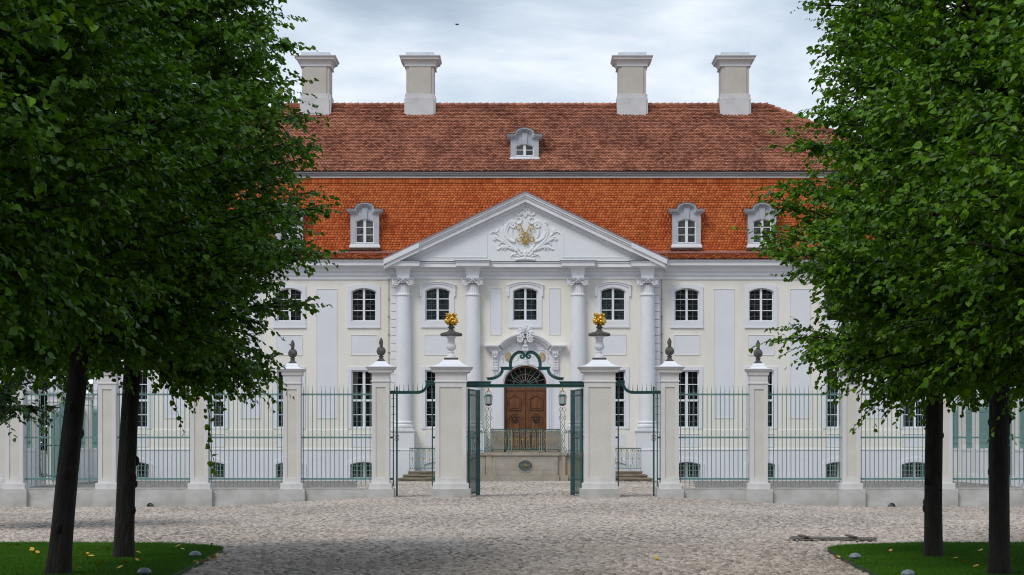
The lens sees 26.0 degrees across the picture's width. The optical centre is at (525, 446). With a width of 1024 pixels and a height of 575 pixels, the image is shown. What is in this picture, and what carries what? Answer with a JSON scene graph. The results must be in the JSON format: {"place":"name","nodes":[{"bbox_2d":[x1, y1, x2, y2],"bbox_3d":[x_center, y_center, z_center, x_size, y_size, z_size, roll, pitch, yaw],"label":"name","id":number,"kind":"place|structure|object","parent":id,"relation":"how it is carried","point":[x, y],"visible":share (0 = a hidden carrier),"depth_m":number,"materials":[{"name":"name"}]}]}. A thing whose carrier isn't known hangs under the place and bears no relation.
{"place":"outdoors","nodes":[
{"label":"outdoors","id":0,"kind":"place"},
{"bbox_2d":[390,380,434,495],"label":"side gate","id":1,"kind":"structure","parent":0,"point":[430,382],"depth_m":71.68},
{"bbox_2d":[0,496,1023,574],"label":"cobbled road","id":2,"kind":"structure","parent":0,"point":[489,535],"depth_m":41.86,"materials":[{"name":"stone"}]},
{"bbox_2d":[8,534,982,567],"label":"fallen leaves","id":3,"kind":"object","parent":2,"relation":"on","point":[211,557],"visible":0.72,"depth_m":32.52,"materials":[{"name":"yellow plant"}]},
{"bbox_2d":[789,534,876,539],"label":"wooden boards","id":4,"kind":"object","parent":2,"relation":"on","point":[849,537],"visible":1,"depth_m":38.30,"materials":[{"name":"brown wood"}]},
{"bbox_2d":[41,0,987,448],"label":"sky","id":5,"kind":"structure","parent":0,"point":[504,51],"materials":[{"name":"white"}]},
{"bbox_2d":[30,450,1020,572],"bbox_3d":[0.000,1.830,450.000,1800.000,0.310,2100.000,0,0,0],"label":"ground","id":6,"kind":"structure","parent":0,"point":[348,484],"depth_m":97.61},
{"bbox_2d":[0,381,4,487],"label":"courtyard pillar","id":7,"kind":"structure","parent":6,"relation":"on","point":[2,453],"depth_m":88.24,"materials":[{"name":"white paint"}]},
{"bbox_2d":[0,368,29,506],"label":"fence pillar","id":8,"kind":"structure","parent":6,"relation":"on","point":[13,490],"depth_m":71.42,"materials":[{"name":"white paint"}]},
{"bbox_2d":[27,449,34,486],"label":"courtyard wall","id":9,"kind":"structure","parent":6,"relation":"on","point":[29,464],"depth_m":92.37,"materials":[{"name":"white paint"}]},
{"bbox_2d":[0,351,68,441],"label":"maple tree","id":10,"kind":"object","parent":6,"relation":"on","point":[7,392],"visible":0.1,"depth_m":44.03,"materials":[{"name":"green plant"}]},
{"bbox_2d":[27,383,41,485],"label":"courtyard pillar","id":11,"kind":"structure","parent":6,"relation":"on","point":[33,435],"depth_m":93.27,"materials":[{"name":"white paint"}]},
{"bbox_2d":[39,403,60,480],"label":"courtyard gate leaf","id":12,"kind":"object","parent":11,"relation":"attached to","point":[48,475],"visible":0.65,"depth_m":94.25,"materials":[{"name":"metal"}]},
{"bbox_2d":[45,386,61,483],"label":"courtyard pillar","id":13,"kind":"structure","parent":6,"relation":"on","point":[50,398],"depth_m":97.75,"materials":[{"name":"white paint"}]},
{"bbox_2d":[52,404,61,481],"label":"courtyard gate leaf","id":14,"kind":"object","parent":13,"relation":"attached to","point":[56,438],"visible":0.28,"depth_m":97.32,"materials":[{"name":"metal"}]},
{"bbox_2d":[27,357,92,474],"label":"background tree","id":15,"kind":"object","parent":6,"relation":"on","point":[59,386],"visible":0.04,"depth_m":124.72,"materials":[{"name":"green plant"}]},
{"bbox_2d":[27,488,94,506],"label":"wall","id":16,"kind":"structure","parent":6,"relation":"on","point":[40,497],"depth_m":71.43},
{"bbox_2d":[80,449,89,482],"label":"courtyard wall","id":17,"kind":"structure","parent":6,"relation":"on","point":[82,464],"depth_m":103.45,"materials":[{"name":"white paint"}]},
{"bbox_2d":[81,390,94,481],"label":"courtyard pillar","id":18,"kind":"structure","parent":6,"relation":"on","point":[91,397],"depth_m":104.75,"materials":[{"name":"white paint"}]},
{"bbox_2d":[92,448,96,481],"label":"courtyard wall","id":19,"kind":"structure","parent":6,"relation":"on","point":[94,461],"depth_m":106.09,"materials":[{"name":"white paint"}]},
{"bbox_2d":[92,406,96,447],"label":"courtyard fence panel","id":20,"kind":"object","parent":19,"relation":"on","point":[94,427],"visible":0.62,"depth_m":107.06,"materials":[{"name":"metal"}]},
{"bbox_2d":[93,365,119,506],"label":"fence pillar","id":21,"kind":"structure","parent":6,"relation":"on","point":[104,492],"depth_m":71.42,"materials":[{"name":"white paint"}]},
{"bbox_2d":[25,385,97,485],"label":"fence panel","id":22,"kind":"object","parent":21,"relation":"attached to","point":[53,437],"visible":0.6,"depth_m":71.69,"materials":[{"name":"metal"}]},
{"bbox_2d":[117,386,189,485],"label":"fence panel","id":23,"kind":"object","parent":21,"relation":"attached to","point":[158,437],"visible":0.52,"depth_m":71.69,"materials":[{"name":"metal"}]},
{"bbox_2d":[0,543,222,574],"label":"lawn","id":24,"kind":"structure","parent":6,"relation":"on","point":[187,569],"depth_m":30.41,"materials":[{"name":"plant"}]},
{"bbox_2d":[0,0,98,283],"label":"linden tree","id":25,"kind":"object","parent":24,"relation":"on","point":[17,19],"visible":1,"depth_m":14.45,"materials":[{"name":"green plant"}]},
{"bbox_2d":[0,0,200,365],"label":"linden tree","id":26,"kind":"object","parent":24,"relation":"on","point":[28,209],"visible":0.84,"depth_m":19.05,"materials":[{"name":"green plant"}]},
{"bbox_2d":[0,0,292,380],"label":"linden tree","id":27,"kind":"object","parent":24,"relation":"on","point":[107,260],"visible":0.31,"depth_m":23.20,"materials":[{"name":"green plant"}]},
{"bbox_2d":[0,0,333,574],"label":"linden tree","id":28,"kind":"object","parent":24,"relation":"on","point":[204,281],"visible":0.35,"depth_m":27.57,"materials":[{"name":"green plant"}]},
{"bbox_2d":[19,0,349,557],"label":"linden tree","id":29,"kind":"object","parent":24,"relation":"on","point":[201,377],"visible":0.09,"depth_m":31.87,"materials":[{"name":"green plant"}]},
{"bbox_2d":[204,404,217,475],"bbox_3d":[-4.428,-0.086,31.196,0.197,1.017,0.141,0,0,0],"label":"hanging twig","id":30,"kind":"object","parent":29,"relation":"hanging from","point":[210,464],"visible":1,"depth_m":31.20,"materials":[{"name":"green plant"}]},
{"bbox_2d":[0,541,1023,574],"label":"grass","id":31,"kind":"structure","parent":24,"relation":"on","point":[170,557],"depth_m":31.50,"materials":[{"name":"plant"}]},
{"bbox_2d":[135,488,186,506],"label":"wall","id":32,"kind":"structure","parent":6,"relation":"on","point":[162,497],"depth_m":71.43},
{"bbox_2d":[185,387,212,506],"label":"fence pillar","id":33,"kind":"structure","parent":6,"relation":"on","point":[199,491],"depth_m":71.42,"materials":[{"name":"white paint"}]},
{"bbox_2d":[212,488,279,505],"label":"wall","id":34,"kind":"structure","parent":6,"relation":"on","point":[234,496],"depth_m":71.43,"materials":[{"name":"concrete"}]},
{"bbox_2d":[278,363,306,502],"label":"fence pillar","id":35,"kind":"structure","parent":6,"relation":"on","point":[292,487],"depth_m":71.42,"materials":[{"name":"white paint"}]},
{"bbox_2d":[209,389,282,485],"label":"fence panel","id":36,"kind":"object","parent":35,"relation":"attached to","point":[246,478],"visible":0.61,"depth_m":71.69,"materials":[{"name":"metal"}]},
{"bbox_2d":[305,488,367,500],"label":"wall","id":37,"kind":"structure","parent":6,"relation":"on","point":[313,494],"depth_m":71.43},
{"bbox_2d":[365,361,396,497],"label":"fence pillar","id":38,"kind":"structure","parent":6,"relation":"on","point":[380,485],"depth_m":71.42,"materials":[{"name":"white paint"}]},
{"bbox_2d":[301,385,371,485],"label":"fence panel","id":39,"kind":"object","parent":38,"relation":"attached to","point":[334,437],"visible":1,"depth_m":71.69,"materials":[{"name":"metal"}]},
{"bbox_2d":[377,338,385,360],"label":"stone finial","id":40,"kind":"object","parent":38,"relation":"on","point":[381,351],"visible":1,"depth_m":71.62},
{"bbox_2d":[429,360,472,497],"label":"gate pillar","id":41,"kind":"structure","parent":6,"relation":"on","point":[450,381],"depth_m":71.40,"materials":[{"name":"white paint"}]},
{"bbox_2d":[440,313,461,359],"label":"urn","id":42,"kind":"object","parent":41,"relation":"on","point":[451,334],"visible":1,"depth_m":71.77,"materials":[{"name":"stone"}]},
{"bbox_2d":[467,388,479,495],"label":"gate leaf","id":43,"kind":"object","parent":41,"relation":"attached to","point":[477,443],"visible":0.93,"depth_m":72.88,"materials":[{"name":"metal"}]},
{"bbox_2d":[467,351,583,387],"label":"gate overthrow","id":44,"kind":"object","parent":41,"relation":"attached to","point":[488,384],"visible":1,"depth_m":71.80,"materials":[{"name":"metal"}]},
{"bbox_2d":[93,52,956,480],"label":"palace","id":45,"kind":"structure","parent":6,"relation":"on","point":[505,232],"depth_m":108.33,"materials":[{"name":"beige paint"}]},
{"bbox_2d":[120,367,151,428],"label":"window","id":46,"kind":"structure","parent":45,"relation":"in","point":[146,383],"depth_m":108.42,"materials":[{"name":"paint"}]},
{"bbox_2d":[136,458,152,477],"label":"basement window","id":47,"kind":"structure","parent":45,"relation":"in","point":[149,466],"depth_m":108.29,"materials":[{"name":"paint"}]},
{"bbox_2d":[210,383,227,428],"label":"window","id":48,"kind":"structure","parent":45,"relation":"in","point":[222,396],"depth_m":108.44,"materials":[{"name":"paint"}]},
{"bbox_2d":[210,458,228,477],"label":"basement window","id":49,"kind":"structure","parent":45,"relation":"in","point":[217,460],"depth_m":108.29,"materials":[{"name":"paint"}]},
{"bbox_2d":[273,367,304,428],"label":"window","id":50,"kind":"structure","parent":45,"relation":"in","point":[275,385],"depth_m":108.29,"materials":[{"name":"paint"}]},
{"bbox_2d":[273,284,305,327],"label":"window","id":51,"kind":"structure","parent":45,"relation":"in","point":[298,291],"depth_m":108.29,"materials":[{"name":"paint"}]},
{"bbox_2d":[273,459,305,477],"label":"basement window","id":52,"kind":"structure","parent":45,"relation":"in","point":[279,461],"depth_m":108.21,"materials":[{"name":"paint"}]},
{"bbox_2d":[347,458,371,477],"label":"basement window","id":53,"kind":"structure","parent":45,"relation":"in","point":[368,461],"depth_m":108.39,"materials":[{"name":"paint"}]},
{"bbox_2d":[348,367,371,428],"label":"window","id":54,"kind":"structure","parent":45,"relation":"in","point":[364,377],"depth_m":108.47,"materials":[{"name":"paint"}]},
{"bbox_2d":[347,284,379,327],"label":"window","id":55,"kind":"structure","parent":45,"relation":"in","point":[365,298],"depth_m":108.42,"materials":[{"name":"paint"}]},
{"bbox_2d":[422,367,434,428],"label":"window","id":56,"kind":"structure","parent":45,"relation":"in","point":[427,374],"depth_m":108.07,"materials":[{"name":"paint"}]},
{"bbox_2d":[420,281,455,327],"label":"window","id":57,"kind":"structure","parent":45,"relation":"in","point":[437,297],"depth_m":108.05,"materials":[{"name":"paint"}]},
{"bbox_2d":[504,391,524,451],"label":"door","id":58,"kind":"structure","parent":45,"relation":"in","point":[514,401],"depth_m":108.10,"materials":[{"name":"brown wood"}]},
{"bbox_2d":[507,281,542,327],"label":"window","id":59,"kind":"structure","parent":45,"relation":"in","point":[525,297],"depth_m":108.05,"materials":[{"name":"paint"}]},
{"bbox_2d":[526,391,545,451],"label":"door","id":60,"kind":"structure","parent":45,"relation":"in","point":[535,400],"depth_m":108.10,"materials":[{"name":"brown wood"}]},
{"bbox_2d":[595,281,630,327],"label":"window","id":61,"kind":"structure","parent":45,"relation":"in","point":[612,296],"depth_m":108.05,"materials":[{"name":"paint"}]},
{"bbox_2d":[615,367,628,428],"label":"window","id":62,"kind":"structure","parent":45,"relation":"in","point":[623,374],"depth_m":108.10,"materials":[{"name":"paint"}]},
{"bbox_2d":[670,284,702,327],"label":"window","id":63,"kind":"structure","parent":45,"relation":"in","point":[686,300],"depth_m":108.42,"materials":[{"name":"paint"}]},
{"bbox_2d":[679,367,702,428],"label":"window","id":64,"kind":"structure","parent":45,"relation":"in","point":[692,377],"depth_m":108.47,"materials":[{"name":"paint"}]},
{"bbox_2d":[679,458,703,477],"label":"basement window","id":65,"kind":"structure","parent":45,"relation":"in","point":[684,461],"depth_m":108.39,"materials":[{"name":"paint"}]},
{"bbox_2d":[744,459,776,477],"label":"basement window","id":66,"kind":"structure","parent":45,"relation":"in","point":[770,462],"depth_m":108.21,"materials":[{"name":"paint"}]},
{"bbox_2d":[745,367,776,428],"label":"window","id":67,"kind":"structure","parent":45,"relation":"in","point":[773,375],"depth_m":108.29,"materials":[{"name":"paint"}]},
{"bbox_2d":[745,284,777,327],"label":"window","id":68,"kind":"structure","parent":45,"relation":"in","point":[761,300],"depth_m":108.42,"materials":[{"name":"paint"}]},
{"bbox_2d":[822,458,838,477],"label":"basement window","id":69,"kind":"structure","parent":45,"relation":"in","point":[826,465],"depth_m":108.39,"materials":[{"name":"paint"}]},
{"bbox_2d":[823,367,839,428],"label":"window","id":70,"kind":"structure","parent":45,"relation":"in","point":[826,400],"depth_m":108.42,"materials":[{"name":"paint"}]},
{"bbox_2d":[822,287,849,327],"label":"window","id":71,"kind":"structure","parent":45,"relation":"in","point":[830,323],"depth_m":108.29,"materials":[{"name":"paint"}]},
{"bbox_2d":[898,458,924,477],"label":"basement window","id":72,"kind":"structure","parent":45,"relation":"in","point":[917,461],"depth_m":108.47,"materials":[{"name":"paint"}]},
{"bbox_2d":[899,390,925,428],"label":"window","id":73,"kind":"structure","parent":45,"relation":"in","point":[918,412],"depth_m":108.47,"materials":[{"name":"paint"}]},
{"bbox_2d":[398,450,652,481],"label":"entrance stair","id":74,"kind":"object","parent":6,"relation":"on","point":[525,465],"visible":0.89,"depth_m":105.00,"materials":[{"name":"stone"}]},
{"bbox_2d":[409,448,434,470],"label":"railing","id":75,"kind":"object","parent":74,"relation":"on","point":[417,454],"visible":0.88,"depth_m":103.99,"materials":[{"name":"metal"}]},
{"bbox_2d":[483,388,493,451],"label":"lantern post","id":76,"kind":"object","parent":74,"relation":"on","point":[488,399],"visible":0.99,"depth_m":105.08,"materials":[{"name":"green metal"}]},
{"bbox_2d":[491,429,559,454],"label":"railing","id":77,"kind":"object","parent":74,"relation":"on","point":[510,435],"visible":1,"depth_m":104.97,"materials":[{"name":"metal"}]},
{"bbox_2d":[558,388,567,451],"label":"lantern post","id":78,"kind":"object","parent":74,"relation":"on","point":[562,399],"visible":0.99,"depth_m":105.08,"materials":[{"name":"green metal"}]},
{"bbox_2d":[615,448,640,467],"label":"railing","id":79,"kind":"object","parent":74,"relation":"on","point":[627,454],"visible":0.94,"depth_m":103.99,"materials":[{"name":"metal"}]},
{"bbox_2d":[577,360,621,497],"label":"gate pillar","id":80,"kind":"structure","parent":6,"relation":"on","point":[599,381],"depth_m":71.40,"materials":[{"name":"white paint"}]},
{"bbox_2d":[570,388,582,495],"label":"gate leaf","id":81,"kind":"object","parent":80,"relation":"attached to","point":[574,437],"visible":0.94,"depth_m":73.18,"materials":[{"name":"metal"}]},
{"bbox_2d":[588,313,610,359],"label":"urn","id":82,"kind":"object","parent":80,"relation":"on","point":[599,321],"visible":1,"depth_m":71.77,"materials":[{"name":"stone"}]},
{"bbox_2d":[654,361,685,497],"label":"fence pillar","id":83,"kind":"structure","parent":6,"relation":"on","point":[669,485],"depth_m":71.42,"materials":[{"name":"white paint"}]},
{"bbox_2d":[615,380,660,495],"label":"side gate","id":84,"kind":"structure","parent":83,"relation":"attached to","point":[620,382],"depth_m":71.68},
{"bbox_2d":[665,338,673,360],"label":"stone finial","id":85,"kind":"object","parent":83,"relation":"on","point":[669,350],"visible":1,"depth_m":71.62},
{"bbox_2d":[679,385,748,485],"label":"fence panel","id":86,"kind":"object","parent":83,"relation":"attached to","point":[711,437],"visible":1,"depth_m":71.69,"materials":[{"name":"metal"}]},
{"bbox_2d":[682,488,745,500],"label":"wall","id":87,"kind":"structure","parent":6,"relation":"on","point":[736,494],"depth_m":71.43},
{"bbox_2d":[744,363,772,502],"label":"fence pillar","id":88,"kind":"structure","parent":6,"relation":"on","point":[758,489],"depth_m":71.42,"materials":[{"name":"white paint"}]},
{"bbox_2d":[768,385,841,485],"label":"fence panel","id":89,"kind":"object","parent":88,"relation":"attached to","point":[804,437],"visible":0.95,"depth_m":71.69,"materials":[{"name":"metal"}]},
{"bbox_2d":[771,488,837,505],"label":"wall","id":90,"kind":"structure","parent":6,"relation":"on","point":[817,496],"depth_m":71.43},
{"bbox_2d":[838,368,865,506],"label":"fence pillar","id":91,"kind":"structure","parent":6,"relation":"on","point":[851,492],"depth_m":71.42,"materials":[{"name":"white paint"}]},
{"bbox_2d":[863,488,923,506],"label":"wall","id":92,"kind":"structure","parent":6,"relation":"on","point":[895,497],"depth_m":71.43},
{"bbox_2d":[827,544,1023,574],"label":"lawn","id":93,"kind":"structure","parent":6,"relation":"on","point":[855,565],"depth_m":30.89,"materials":[{"name":"plant"}]},
{"bbox_2d":[731,0,1020,557],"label":"linden tree","id":94,"kind":"object","parent":93,"relation":"on","point":[832,348],"visible":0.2,"depth_m":31.88,"materials":[{"name":"green plant"}]},
{"bbox_2d":[767,0,1023,574],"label":"linden tree","id":95,"kind":"object","parent":93,"relation":"on","point":[862,301],"visible":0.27,"depth_m":27.58,"materials":[{"name":"green plant"}]},
{"bbox_2d":[805,0,1023,442],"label":"linden tree","id":96,"kind":"object","parent":93,"relation":"on","point":[959,79],"visible":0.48,"depth_m":23.06,"materials":[{"name":"green plant"}]},
{"bbox_2d":[882,0,1023,384],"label":"linden tree","id":97,"kind":"object","parent":93,"relation":"on","point":[985,163],"visible":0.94,"depth_m":19.15,"materials":[{"name":"green plant"}]},
{"bbox_2d":[978,0,1023,222],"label":"linden tree","id":98,"kind":"object","parent":93,"relation":"on","point":[1018,51],"visible":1,"depth_m":15.60,"materials":[{"name":"green plant"}]},
{"bbox_2d":[942,394,957,506],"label":"fence pillar","id":99,"kind":"structure","parent":6,"relation":"on","point":[949,495],"depth_m":71.42,"materials":[{"name":"white paint"}]},
{"bbox_2d":[860,390,924,485],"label":"fence panel","id":100,"kind":"object","parent":99,"relation":"attached to","point":[891,478],"visible":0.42,"depth_m":71.69,"materials":[{"name":"metal"}]},
{"bbox_2d":[953,394,1023,485],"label":"fence panel","id":101,"kind":"object","parent":99,"relation":"attached to","point":[979,478],"visible":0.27,"depth_m":71.69,"materials":[{"name":"metal"}]},
{"bbox_2d":[954,448,958,480],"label":"courtyard wall","id":102,"kind":"structure","parent":6,"relation":"on","point":[955,462],"depth_m":106.24,"materials":[{"name":"white paint"}]},
{"bbox_2d":[954,406,958,447],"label":"courtyard fence panel","id":103,"kind":"object","parent":102,"relation":"on","point":[955,429],"visible":0.35,"depth_m":106.95,"materials":[{"name":"metal"}]},
{"bbox_2d":[956,396,969,481],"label":"courtyard pillar","id":104,"kind":"structure","parent":6,"relation":"on","point":[962,430],"depth_m":104.75,"materials":[{"name":"white paint"}]},
{"bbox_2d":[961,449,971,482],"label":"courtyard wall","id":105,"kind":"structure","parent":6,"relation":"on","point":[964,463],"depth_m":103.83,"materials":[{"name":"white paint"}]},
{"bbox_2d":[965,406,971,447],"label":"courtyard fence panel","id":106,"kind":"object","parent":105,"relation":"on","point":[968,428],"visible":0.35,"depth_m":104.03,"materials":[{"name":"metal"}]},
{"bbox_2d":[971,391,984,482],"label":"courtyard pillar","id":107,"kind":"structure","parent":6,"relation":"on","point":[973,439],"depth_m":101.55,"materials":[{"name":"white paint"}]},
{"bbox_2d":[976,449,987,483],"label":"courtyard wall","id":108,"kind":"structure","parent":6,"relation":"on","point":[983,463],"depth_m":99.97,"materials":[{"name":"white paint"}]},
{"bbox_2d":[980,407,987,447],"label":"courtyard fence panel","id":109,"kind":"object","parent":108,"relation":"on","point":[983,424],"visible":0.46,"depth_m":100.62,"materials":[{"name":"metal"}]},
{"bbox_2d":[955,488,1022,506],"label":"wall","id":110,"kind":"structure","parent":6,"relation":"on","point":[973,497],"depth_m":71.43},
{"bbox_2d":[1011,387,1022,485],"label":"courtyard pillar","id":111,"kind":"structure","parent":6,"relation":"on","point":[1016,430],"depth_m":93.25,"materials":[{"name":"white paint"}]},
{"bbox_2d":[1015,449,1022,486],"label":"courtyard wall","id":112,"kind":"structure","parent":6,"relation":"on","point":[1017,464],"depth_m":92.67,"materials":[{"name":"white paint"}]},
{"bbox_2d":[357,481,694,496],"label":"cobbled courtyard","id":113,"kind":"structure","parent":0,"point":[522,489],"depth_m":86.03,"materials":[{"name":"stone"}]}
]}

